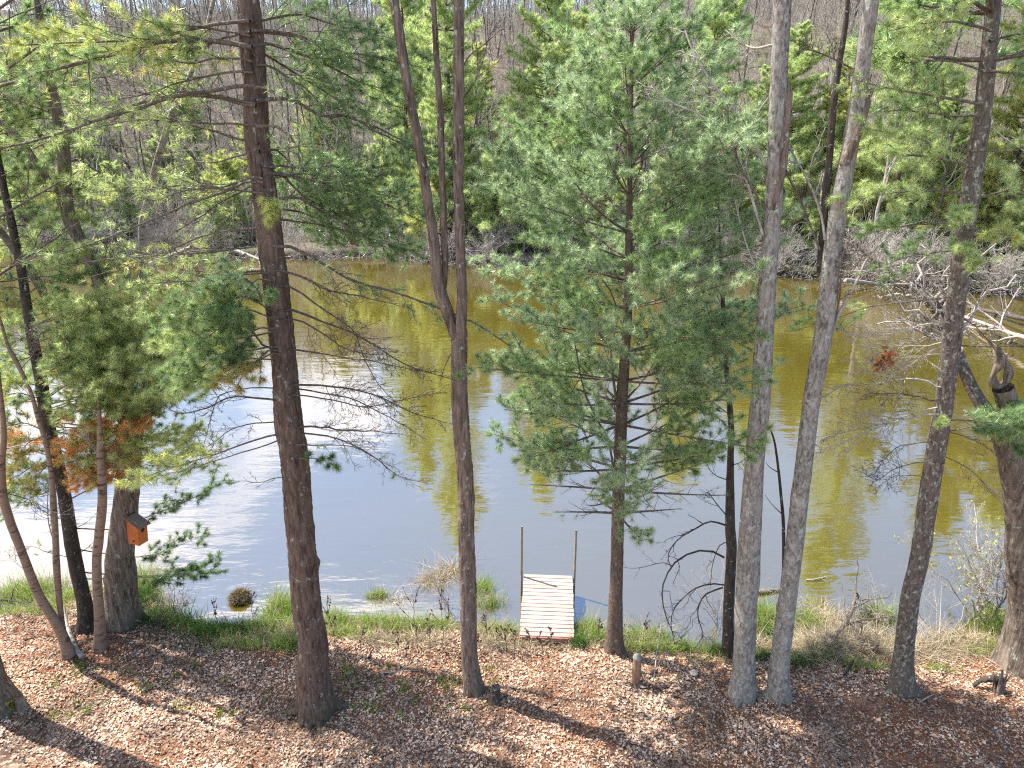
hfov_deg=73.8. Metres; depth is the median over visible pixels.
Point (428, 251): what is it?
bare shrub
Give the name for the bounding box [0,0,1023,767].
ground
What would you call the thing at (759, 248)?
bare shrub
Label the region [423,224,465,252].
bare shrub
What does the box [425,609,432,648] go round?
weed stalk
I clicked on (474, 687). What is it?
forked tree
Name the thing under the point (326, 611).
weed stalk
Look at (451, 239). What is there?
bare shrub
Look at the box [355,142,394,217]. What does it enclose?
young pine
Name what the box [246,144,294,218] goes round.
young pine
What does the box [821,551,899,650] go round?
fallen branch
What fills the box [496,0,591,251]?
pine tree
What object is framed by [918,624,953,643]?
bare shrub
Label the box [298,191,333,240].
young pine
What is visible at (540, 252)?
grass
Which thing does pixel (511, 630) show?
weed stalk
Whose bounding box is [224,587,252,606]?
sedge tussock
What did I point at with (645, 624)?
weed stalk
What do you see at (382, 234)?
bare shrub
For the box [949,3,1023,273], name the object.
pine tree
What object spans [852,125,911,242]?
young pine
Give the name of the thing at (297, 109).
bare tree
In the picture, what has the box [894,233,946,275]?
bare shrub
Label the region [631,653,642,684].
wooden post
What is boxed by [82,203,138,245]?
bare shrub
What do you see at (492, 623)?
weed stalk
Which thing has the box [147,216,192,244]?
bare shrub
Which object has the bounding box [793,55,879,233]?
pine tree
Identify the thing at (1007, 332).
fallen log
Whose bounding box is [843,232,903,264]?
bare shrub
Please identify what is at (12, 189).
young pine
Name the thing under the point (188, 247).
fallen log
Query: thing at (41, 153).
bare tree
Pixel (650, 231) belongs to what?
pine tree
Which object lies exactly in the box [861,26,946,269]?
bare tree
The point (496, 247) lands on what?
bare shrub
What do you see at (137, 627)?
bare shrub
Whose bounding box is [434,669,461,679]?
fallen branch
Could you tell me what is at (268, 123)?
bare tree
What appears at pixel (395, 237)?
bare shrub
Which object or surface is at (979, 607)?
bare shrub
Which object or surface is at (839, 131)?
young pine
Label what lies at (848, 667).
fallen branch
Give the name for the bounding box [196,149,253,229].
young pine
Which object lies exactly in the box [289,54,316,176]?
bare tree
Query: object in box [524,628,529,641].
weed stalk
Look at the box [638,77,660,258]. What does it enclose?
bare tree
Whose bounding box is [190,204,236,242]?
bare shrub
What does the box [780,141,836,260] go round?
young pine
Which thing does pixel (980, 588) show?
bare shrub
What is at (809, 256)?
bare shrub
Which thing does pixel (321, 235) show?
bare shrub
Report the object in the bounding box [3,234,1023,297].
bank brush
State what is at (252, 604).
weed stalk
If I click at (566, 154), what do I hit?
bare tree
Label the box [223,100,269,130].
bare tree
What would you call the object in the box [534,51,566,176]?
bare tree
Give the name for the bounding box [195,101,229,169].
bare tree
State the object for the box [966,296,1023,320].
fallen log
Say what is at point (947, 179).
young pine
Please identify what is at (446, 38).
pine tree
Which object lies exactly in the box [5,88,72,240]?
bare tree
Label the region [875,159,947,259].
young pine
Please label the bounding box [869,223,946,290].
bare shrub
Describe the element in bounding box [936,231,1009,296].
bare shrub
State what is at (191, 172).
young pine
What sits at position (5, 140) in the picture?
pine tree
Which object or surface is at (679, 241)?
bare shrub
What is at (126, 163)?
leaning tree
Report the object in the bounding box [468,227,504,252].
bare shrub
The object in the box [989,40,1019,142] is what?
bare tree
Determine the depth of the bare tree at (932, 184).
55.38 m
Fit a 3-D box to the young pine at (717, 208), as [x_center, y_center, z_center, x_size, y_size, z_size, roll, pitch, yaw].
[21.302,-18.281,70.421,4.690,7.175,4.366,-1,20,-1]
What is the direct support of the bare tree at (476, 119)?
on the ground at (8, 758)
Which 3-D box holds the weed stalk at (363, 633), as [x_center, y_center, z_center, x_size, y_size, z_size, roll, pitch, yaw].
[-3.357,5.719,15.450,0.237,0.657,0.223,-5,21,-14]
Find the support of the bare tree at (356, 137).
on the ground at (8, 758)
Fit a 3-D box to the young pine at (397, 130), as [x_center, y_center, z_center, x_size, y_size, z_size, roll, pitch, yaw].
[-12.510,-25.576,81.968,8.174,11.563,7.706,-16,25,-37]
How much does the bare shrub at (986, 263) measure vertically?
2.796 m
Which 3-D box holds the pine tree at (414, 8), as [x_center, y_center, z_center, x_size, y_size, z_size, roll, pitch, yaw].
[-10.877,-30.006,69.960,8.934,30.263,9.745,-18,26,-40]
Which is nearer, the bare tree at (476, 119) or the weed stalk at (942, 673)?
the weed stalk at (942, 673)
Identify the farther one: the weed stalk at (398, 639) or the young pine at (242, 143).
the young pine at (242, 143)
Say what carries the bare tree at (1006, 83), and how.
on the ground at (8, 758)
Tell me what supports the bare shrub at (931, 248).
on the ground at (8, 758)
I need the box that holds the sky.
[0,0,956,26]
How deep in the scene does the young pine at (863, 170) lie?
57.63 m
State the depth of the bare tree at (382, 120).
87.16 m
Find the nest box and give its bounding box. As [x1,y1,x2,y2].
[124,512,150,545]
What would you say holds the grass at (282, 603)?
on the ground at (8, 758)
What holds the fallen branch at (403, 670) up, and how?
on the ground at (8, 758)
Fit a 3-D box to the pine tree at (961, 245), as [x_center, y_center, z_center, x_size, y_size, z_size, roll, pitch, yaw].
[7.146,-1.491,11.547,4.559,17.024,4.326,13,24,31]
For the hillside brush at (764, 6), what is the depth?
104.14 m
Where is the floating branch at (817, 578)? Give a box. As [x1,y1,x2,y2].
[806,569,826,580]
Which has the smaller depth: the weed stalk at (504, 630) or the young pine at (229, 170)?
the weed stalk at (504, 630)
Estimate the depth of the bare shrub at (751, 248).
61.44 m
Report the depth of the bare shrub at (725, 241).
59.49 m
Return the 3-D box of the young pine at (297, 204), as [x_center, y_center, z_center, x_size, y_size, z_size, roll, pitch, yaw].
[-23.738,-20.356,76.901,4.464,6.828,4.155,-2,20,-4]
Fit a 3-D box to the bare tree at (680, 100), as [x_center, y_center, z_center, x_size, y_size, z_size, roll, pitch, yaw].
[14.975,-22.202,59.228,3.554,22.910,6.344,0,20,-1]
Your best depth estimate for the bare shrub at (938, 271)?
53.67 m
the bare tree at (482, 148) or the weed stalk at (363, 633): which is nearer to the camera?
the weed stalk at (363, 633)
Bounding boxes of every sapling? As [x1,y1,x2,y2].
[0,313,76,627]
[765,426,784,565]
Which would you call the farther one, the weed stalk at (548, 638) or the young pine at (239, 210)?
the young pine at (239, 210)
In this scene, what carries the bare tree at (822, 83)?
on the ground at (8, 758)
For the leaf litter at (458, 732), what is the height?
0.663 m
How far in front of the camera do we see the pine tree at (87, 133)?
78.12 m
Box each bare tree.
[2,82,64,240]
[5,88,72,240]
[37,65,111,231]
[41,18,105,243]
[74,78,137,184]
[108,90,154,180]
[125,0,180,226]
[156,127,214,225]
[193,128,221,185]
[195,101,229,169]
[202,90,248,205]
[223,39,287,146]
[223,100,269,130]
[269,12,317,169]
[281,70,334,169]
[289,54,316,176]
[314,97,358,197]
[346,98,366,160]
[351,85,391,190]
[368,42,400,147]
[451,20,497,160]
[466,111,501,204]
[487,72,549,251]
[490,77,513,137]
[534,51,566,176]
[555,61,593,252]
[582,7,638,184]
[623,200,746,658]
[625,1,670,202]
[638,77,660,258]
[659,1,705,246]
[741,78,810,251]
[762,0,823,131]
[791,58,835,133]
[804,22,853,116]
[818,9,875,202]
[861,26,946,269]
[885,77,975,244]
[926,52,974,272]
[964,26,1010,166]
[967,10,1019,140]
[983,67,1023,270]
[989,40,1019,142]
[990,118,1023,281]
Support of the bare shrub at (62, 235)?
on the ground at (8, 758)
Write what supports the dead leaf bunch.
attached to the gnarled tree at (1008, 653)
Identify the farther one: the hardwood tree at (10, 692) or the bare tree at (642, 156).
the bare tree at (642, 156)
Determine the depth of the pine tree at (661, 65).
86.44 m
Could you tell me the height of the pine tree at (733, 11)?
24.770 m
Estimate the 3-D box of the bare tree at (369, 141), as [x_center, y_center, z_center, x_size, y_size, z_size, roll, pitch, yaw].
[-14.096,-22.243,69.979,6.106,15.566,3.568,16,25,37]
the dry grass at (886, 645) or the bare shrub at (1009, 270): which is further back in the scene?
the bare shrub at (1009, 270)
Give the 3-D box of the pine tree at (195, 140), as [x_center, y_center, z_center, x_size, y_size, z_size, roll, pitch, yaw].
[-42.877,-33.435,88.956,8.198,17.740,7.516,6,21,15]
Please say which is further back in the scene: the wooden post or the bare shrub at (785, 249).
the bare shrub at (785, 249)
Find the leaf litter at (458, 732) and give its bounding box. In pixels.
[0,586,1023,767]
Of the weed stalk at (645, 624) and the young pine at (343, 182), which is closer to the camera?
the weed stalk at (645, 624)
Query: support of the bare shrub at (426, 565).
on the ground at (8, 758)
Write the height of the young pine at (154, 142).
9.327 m
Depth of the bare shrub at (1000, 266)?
52.59 m
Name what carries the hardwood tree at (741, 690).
on the ground at (8, 758)
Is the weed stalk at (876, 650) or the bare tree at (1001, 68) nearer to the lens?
the weed stalk at (876, 650)
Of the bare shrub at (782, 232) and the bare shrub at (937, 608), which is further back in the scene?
the bare shrub at (782, 232)
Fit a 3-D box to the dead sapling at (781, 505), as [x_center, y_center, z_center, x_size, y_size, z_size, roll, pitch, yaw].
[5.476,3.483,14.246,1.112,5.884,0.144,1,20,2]
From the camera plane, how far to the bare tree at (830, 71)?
65.59 m
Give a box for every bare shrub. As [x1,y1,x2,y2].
[1,209,50,239]
[31,210,67,250]
[42,208,96,244]
[55,207,117,248]
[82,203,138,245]
[84,210,109,243]
[114,215,165,250]
[127,613,177,636]
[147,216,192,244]
[147,217,186,244]
[152,583,200,627]
[179,227,224,251]
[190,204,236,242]
[208,220,248,247]
[282,213,339,259]
[299,210,346,245]
[325,216,375,249]
[361,216,405,247]
[378,224,405,244]
[403,227,429,257]
[411,554,458,612]
[421,213,486,265]
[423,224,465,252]
[465,221,524,254]
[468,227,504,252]
[468,231,508,260]
[477,580,494,618]
[485,210,526,252]
[623,597,679,636]
[661,207,724,267]
[676,536,723,627]
[700,216,760,269]
[717,244,750,261]
[724,219,794,258]
[729,230,788,257]
[755,228,803,254]
[759,211,817,263]
[765,569,808,616]
[777,235,810,272]
[778,224,812,262]
[794,233,850,265]
[809,614,856,647]
[842,230,943,275]
[842,243,862,265]
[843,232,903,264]
[845,236,902,268]
[846,254,883,271]
[852,212,949,268]
[853,566,891,642]
[854,229,913,274]
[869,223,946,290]
[870,224,947,284]
[882,238,928,270]
[884,572,990,637]
[892,499,1006,618]
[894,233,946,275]
[897,230,949,269]
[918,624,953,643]
[926,252,950,278]
[931,248,950,274]
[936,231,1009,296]
[942,243,999,286]
[962,583,1005,626]
[967,526,1006,619]
[970,247,1010,277]
[971,262,1023,293]
[980,244,1023,280]
[981,230,1023,281]
[995,247,1023,282]
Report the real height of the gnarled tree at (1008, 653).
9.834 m
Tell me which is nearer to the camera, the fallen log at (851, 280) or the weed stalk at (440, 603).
the weed stalk at (440, 603)
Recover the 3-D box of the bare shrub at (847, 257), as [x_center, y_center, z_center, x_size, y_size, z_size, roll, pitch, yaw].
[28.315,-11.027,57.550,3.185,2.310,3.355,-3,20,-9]
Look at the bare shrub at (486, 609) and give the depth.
17.25 m
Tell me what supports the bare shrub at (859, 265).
on the ground at (8, 758)
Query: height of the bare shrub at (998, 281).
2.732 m
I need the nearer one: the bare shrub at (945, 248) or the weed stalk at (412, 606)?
the weed stalk at (412, 606)
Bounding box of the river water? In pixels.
[0,255,1023,650]
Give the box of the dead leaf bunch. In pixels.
[871,346,900,372]
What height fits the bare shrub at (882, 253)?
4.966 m
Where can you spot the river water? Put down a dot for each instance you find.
(372, 523)
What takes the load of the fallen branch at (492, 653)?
on the ground at (8, 758)
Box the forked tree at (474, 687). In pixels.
[390,0,514,700]
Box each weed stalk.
[211,598,218,624]
[250,591,258,626]
[323,595,337,649]
[359,627,367,648]
[392,631,401,652]
[396,584,420,652]
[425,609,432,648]
[432,580,450,649]
[481,613,493,643]
[495,625,501,647]
[500,624,509,649]
[510,628,516,644]
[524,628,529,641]
[536,630,542,649]
[547,626,553,646]
[597,618,602,641]
[643,613,650,632]
[874,644,879,663]
[940,663,950,686]
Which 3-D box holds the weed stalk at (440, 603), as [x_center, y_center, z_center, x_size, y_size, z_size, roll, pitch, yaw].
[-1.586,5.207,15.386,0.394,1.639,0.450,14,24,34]
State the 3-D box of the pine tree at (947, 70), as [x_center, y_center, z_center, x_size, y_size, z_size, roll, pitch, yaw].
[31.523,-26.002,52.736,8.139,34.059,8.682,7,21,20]
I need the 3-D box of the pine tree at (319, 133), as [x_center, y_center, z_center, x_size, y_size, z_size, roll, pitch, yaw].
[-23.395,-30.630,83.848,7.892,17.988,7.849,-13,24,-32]
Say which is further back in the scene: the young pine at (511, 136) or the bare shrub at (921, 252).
the young pine at (511, 136)
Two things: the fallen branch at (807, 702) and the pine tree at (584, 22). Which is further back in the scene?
the pine tree at (584, 22)
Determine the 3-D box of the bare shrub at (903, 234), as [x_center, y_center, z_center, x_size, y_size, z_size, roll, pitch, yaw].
[31.231,-11.516,56.438,5.332,6.627,7.934,-8,21,-20]
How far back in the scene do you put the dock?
16.82 m
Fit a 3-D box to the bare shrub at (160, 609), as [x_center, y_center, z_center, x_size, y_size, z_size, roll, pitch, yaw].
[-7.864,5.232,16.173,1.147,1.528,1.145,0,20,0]
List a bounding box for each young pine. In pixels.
[0,166,46,241]
[19,149,74,232]
[73,189,108,241]
[90,159,151,236]
[133,138,191,210]
[174,156,210,213]
[193,193,231,245]
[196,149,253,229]
[217,180,254,244]
[230,119,270,187]
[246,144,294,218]
[285,175,308,230]
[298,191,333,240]
[323,155,357,224]
[347,171,393,241]
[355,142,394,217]
[383,123,434,203]
[394,155,454,246]
[439,142,483,235]
[463,136,541,251]
[463,163,498,246]
[477,148,521,213]
[480,120,563,247]
[537,143,587,228]
[565,169,617,250]
[601,164,647,240]
[635,155,693,243]
[701,178,732,231]
[720,198,755,251]
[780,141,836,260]
[781,118,873,257]
[807,136,913,259]
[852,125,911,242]
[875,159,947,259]
[911,139,967,232]
[915,175,996,272]
[976,193,1023,278]
[977,141,1023,251]
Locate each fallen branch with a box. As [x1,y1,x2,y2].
[0,578,50,607]
[19,628,52,640]
[380,663,427,673]
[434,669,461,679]
[485,642,502,669]
[653,625,668,676]
[659,626,704,649]
[695,681,717,700]
[793,683,807,719]
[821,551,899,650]
[839,617,874,652]
[842,660,854,675]
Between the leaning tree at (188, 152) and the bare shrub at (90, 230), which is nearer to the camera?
the bare shrub at (90, 230)
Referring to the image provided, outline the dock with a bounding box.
[520,526,576,642]
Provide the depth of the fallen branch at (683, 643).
15.83 m
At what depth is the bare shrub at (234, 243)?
67.84 m
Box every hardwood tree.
[0,0,97,720]
[633,0,792,710]
[762,0,885,708]
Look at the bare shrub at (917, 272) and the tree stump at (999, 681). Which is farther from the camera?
the bare shrub at (917, 272)
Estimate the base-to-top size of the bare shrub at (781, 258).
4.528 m
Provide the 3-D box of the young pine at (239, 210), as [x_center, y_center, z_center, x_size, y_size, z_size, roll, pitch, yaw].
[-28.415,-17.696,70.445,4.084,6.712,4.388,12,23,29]
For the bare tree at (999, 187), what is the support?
on the ground at (8, 758)
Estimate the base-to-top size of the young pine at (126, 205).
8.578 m
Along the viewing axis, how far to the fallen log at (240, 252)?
65.19 m
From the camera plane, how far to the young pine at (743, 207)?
63.33 m
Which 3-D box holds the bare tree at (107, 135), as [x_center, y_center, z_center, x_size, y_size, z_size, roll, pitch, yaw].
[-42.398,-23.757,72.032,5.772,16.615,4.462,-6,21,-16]
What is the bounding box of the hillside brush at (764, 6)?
[0,0,1023,273]
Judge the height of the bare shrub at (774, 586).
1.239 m
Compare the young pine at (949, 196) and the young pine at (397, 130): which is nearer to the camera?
the young pine at (949, 196)
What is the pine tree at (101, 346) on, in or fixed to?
on the ground at (8, 758)
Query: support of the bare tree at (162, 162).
on the ground at (8, 758)
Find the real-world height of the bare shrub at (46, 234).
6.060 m
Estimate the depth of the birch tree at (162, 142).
13.61 m
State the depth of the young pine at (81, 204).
69.95 m
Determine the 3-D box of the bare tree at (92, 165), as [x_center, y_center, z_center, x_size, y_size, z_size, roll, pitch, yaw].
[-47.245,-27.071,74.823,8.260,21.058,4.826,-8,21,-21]
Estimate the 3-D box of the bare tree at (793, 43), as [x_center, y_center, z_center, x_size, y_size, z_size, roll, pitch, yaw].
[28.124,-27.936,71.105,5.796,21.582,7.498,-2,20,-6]
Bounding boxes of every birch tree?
[0,372,78,659]
[71,400,141,652]
[114,0,228,320]
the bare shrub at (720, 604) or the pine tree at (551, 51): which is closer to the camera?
the bare shrub at (720, 604)
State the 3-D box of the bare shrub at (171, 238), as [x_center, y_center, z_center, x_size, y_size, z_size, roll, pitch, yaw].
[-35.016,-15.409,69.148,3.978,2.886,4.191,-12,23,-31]
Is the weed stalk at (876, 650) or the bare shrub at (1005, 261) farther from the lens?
the bare shrub at (1005, 261)
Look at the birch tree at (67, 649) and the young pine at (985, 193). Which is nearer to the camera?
the birch tree at (67, 649)
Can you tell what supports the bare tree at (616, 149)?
on the ground at (8, 758)
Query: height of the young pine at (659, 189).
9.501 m
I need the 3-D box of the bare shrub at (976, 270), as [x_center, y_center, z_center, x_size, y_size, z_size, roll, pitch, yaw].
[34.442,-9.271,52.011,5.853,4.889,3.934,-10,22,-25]
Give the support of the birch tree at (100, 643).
on the ground at (8, 758)
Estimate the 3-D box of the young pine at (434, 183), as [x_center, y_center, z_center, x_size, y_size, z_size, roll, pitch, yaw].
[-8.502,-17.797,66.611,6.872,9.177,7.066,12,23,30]
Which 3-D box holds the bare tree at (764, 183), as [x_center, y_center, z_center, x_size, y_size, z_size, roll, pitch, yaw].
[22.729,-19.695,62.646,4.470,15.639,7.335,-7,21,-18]
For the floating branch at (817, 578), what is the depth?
18.58 m
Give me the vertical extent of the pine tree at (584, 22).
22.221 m
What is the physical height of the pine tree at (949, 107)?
14.610 m
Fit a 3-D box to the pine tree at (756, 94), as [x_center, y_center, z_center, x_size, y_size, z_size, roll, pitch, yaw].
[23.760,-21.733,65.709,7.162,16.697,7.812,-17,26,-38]
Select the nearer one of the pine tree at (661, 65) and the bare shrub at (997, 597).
the bare shrub at (997, 597)
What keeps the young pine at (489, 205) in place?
on the ground at (8, 758)
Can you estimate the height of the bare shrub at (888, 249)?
4.266 m
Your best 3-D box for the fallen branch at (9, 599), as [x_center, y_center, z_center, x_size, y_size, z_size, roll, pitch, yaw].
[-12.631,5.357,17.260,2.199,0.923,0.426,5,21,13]
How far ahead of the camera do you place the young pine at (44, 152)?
72.12 m
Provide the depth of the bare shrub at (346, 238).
68.75 m
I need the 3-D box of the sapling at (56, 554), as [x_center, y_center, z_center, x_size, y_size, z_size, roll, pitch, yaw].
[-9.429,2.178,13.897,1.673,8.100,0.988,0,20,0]
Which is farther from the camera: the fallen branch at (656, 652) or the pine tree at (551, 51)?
the pine tree at (551, 51)
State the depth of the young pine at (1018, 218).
52.26 m
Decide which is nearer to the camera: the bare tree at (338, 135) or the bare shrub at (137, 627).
the bare shrub at (137, 627)
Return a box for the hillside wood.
[0,0,1022,223]
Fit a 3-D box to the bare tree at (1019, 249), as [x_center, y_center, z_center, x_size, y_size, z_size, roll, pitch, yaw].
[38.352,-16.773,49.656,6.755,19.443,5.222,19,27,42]
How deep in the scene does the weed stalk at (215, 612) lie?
16.37 m
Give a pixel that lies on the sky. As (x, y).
(0, 0)
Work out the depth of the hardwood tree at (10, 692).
11.57 m
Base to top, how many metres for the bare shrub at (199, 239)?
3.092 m
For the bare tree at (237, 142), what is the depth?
75.53 m
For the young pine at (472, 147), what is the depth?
70.19 m
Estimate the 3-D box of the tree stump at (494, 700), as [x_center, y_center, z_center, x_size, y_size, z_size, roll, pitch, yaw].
[-0.353,6.299,13.846,0.284,0.463,0.299,0,20,0]
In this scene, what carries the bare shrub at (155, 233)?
on the ground at (8, 758)
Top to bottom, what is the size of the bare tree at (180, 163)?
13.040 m
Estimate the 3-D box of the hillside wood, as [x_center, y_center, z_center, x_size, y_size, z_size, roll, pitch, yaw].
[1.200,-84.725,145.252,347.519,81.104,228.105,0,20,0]
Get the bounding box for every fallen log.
[150,246,191,264]
[234,249,259,263]
[843,278,881,287]
[964,279,1023,342]
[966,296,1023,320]
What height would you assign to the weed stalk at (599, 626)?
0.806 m
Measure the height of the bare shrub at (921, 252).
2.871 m
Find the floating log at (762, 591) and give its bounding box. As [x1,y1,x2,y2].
[758,588,779,594]
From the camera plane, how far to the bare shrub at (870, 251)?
55.62 m
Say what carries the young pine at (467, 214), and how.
on the ground at (8, 758)
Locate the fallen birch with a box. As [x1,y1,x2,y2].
[63,607,85,659]
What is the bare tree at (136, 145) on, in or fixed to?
on the ground at (8, 758)
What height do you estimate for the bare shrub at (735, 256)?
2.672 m
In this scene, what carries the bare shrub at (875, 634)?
on the ground at (8, 758)
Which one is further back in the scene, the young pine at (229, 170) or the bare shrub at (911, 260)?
the young pine at (229, 170)
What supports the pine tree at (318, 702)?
on the ground at (8, 758)
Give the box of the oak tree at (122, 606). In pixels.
[0,0,255,632]
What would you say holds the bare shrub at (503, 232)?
on the ground at (8, 758)
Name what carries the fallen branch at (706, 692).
on the ground at (8, 758)
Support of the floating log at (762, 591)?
on the river water
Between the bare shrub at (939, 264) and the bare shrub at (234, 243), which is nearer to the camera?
the bare shrub at (939, 264)
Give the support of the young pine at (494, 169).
on the ground at (8, 758)
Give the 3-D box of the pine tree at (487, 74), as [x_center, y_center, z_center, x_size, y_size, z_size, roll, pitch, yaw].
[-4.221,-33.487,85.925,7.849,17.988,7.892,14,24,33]
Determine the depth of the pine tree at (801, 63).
58.04 m
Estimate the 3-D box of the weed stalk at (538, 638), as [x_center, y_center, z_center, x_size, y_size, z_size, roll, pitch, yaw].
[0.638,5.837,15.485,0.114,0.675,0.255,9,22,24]
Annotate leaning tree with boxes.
[111,133,145,192]
[162,110,215,189]
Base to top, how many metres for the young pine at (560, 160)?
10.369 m
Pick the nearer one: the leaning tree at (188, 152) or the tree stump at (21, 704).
the tree stump at (21, 704)
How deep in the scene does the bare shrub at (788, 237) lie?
59.73 m
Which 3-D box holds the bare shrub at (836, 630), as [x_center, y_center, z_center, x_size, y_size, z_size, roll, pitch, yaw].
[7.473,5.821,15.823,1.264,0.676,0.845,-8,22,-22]
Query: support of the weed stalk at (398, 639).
on the ground at (8, 758)
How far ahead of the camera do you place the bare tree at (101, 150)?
67.11 m
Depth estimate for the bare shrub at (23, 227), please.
68.76 m
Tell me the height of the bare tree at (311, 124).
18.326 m
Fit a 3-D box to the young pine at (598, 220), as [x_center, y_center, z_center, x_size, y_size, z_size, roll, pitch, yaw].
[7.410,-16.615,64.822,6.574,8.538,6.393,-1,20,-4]
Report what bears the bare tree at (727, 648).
on the ground at (8, 758)
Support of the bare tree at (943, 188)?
on the ground at (8, 758)
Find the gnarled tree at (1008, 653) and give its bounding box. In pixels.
[842,201,1023,679]
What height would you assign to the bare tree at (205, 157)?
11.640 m
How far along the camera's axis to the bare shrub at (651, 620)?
16.36 m
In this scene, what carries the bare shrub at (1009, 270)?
on the ground at (8, 758)
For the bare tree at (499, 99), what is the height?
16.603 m
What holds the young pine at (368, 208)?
on the ground at (8, 758)
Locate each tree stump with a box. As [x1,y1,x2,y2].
[14,696,30,713]
[488,683,500,706]
[972,670,1010,696]
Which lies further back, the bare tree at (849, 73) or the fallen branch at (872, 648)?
the bare tree at (849, 73)
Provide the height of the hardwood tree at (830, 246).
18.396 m
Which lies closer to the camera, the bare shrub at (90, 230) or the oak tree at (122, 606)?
the oak tree at (122, 606)
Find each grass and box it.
[0,540,1006,720]
[6,536,1011,701]
[21,225,996,279]
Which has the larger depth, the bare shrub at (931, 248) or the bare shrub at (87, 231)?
the bare shrub at (87, 231)
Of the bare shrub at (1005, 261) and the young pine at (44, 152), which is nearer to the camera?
the bare shrub at (1005, 261)
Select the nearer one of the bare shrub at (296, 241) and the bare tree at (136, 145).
the bare shrub at (296, 241)
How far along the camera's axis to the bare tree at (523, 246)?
62.59 m
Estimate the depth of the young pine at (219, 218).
68.49 m
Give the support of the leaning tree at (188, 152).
on the ground at (8, 758)
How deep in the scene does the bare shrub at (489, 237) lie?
63.82 m
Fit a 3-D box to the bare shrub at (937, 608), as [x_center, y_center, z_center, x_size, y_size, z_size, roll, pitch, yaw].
[9.912,4.974,16.304,2.918,2.178,1.108,-2,20,-5]
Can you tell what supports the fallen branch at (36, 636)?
on the ground at (8, 758)
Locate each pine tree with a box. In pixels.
[0,0,234,634]
[0,0,515,732]
[0,80,45,217]
[57,69,124,206]
[151,57,216,183]
[291,59,350,197]
[358,0,447,237]
[403,0,490,245]
[453,0,817,658]
[464,40,506,173]
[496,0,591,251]
[549,4,616,202]
[633,31,674,171]
[663,0,756,226]
[720,64,794,229]
[739,19,840,237]
[786,0,1023,699]
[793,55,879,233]
[859,0,982,254]
[907,85,989,242]
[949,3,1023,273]
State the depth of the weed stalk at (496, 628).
15.45 m
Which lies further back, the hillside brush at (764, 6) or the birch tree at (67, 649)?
the hillside brush at (764, 6)
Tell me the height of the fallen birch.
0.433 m
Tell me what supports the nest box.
attached to the oak tree at (122, 606)

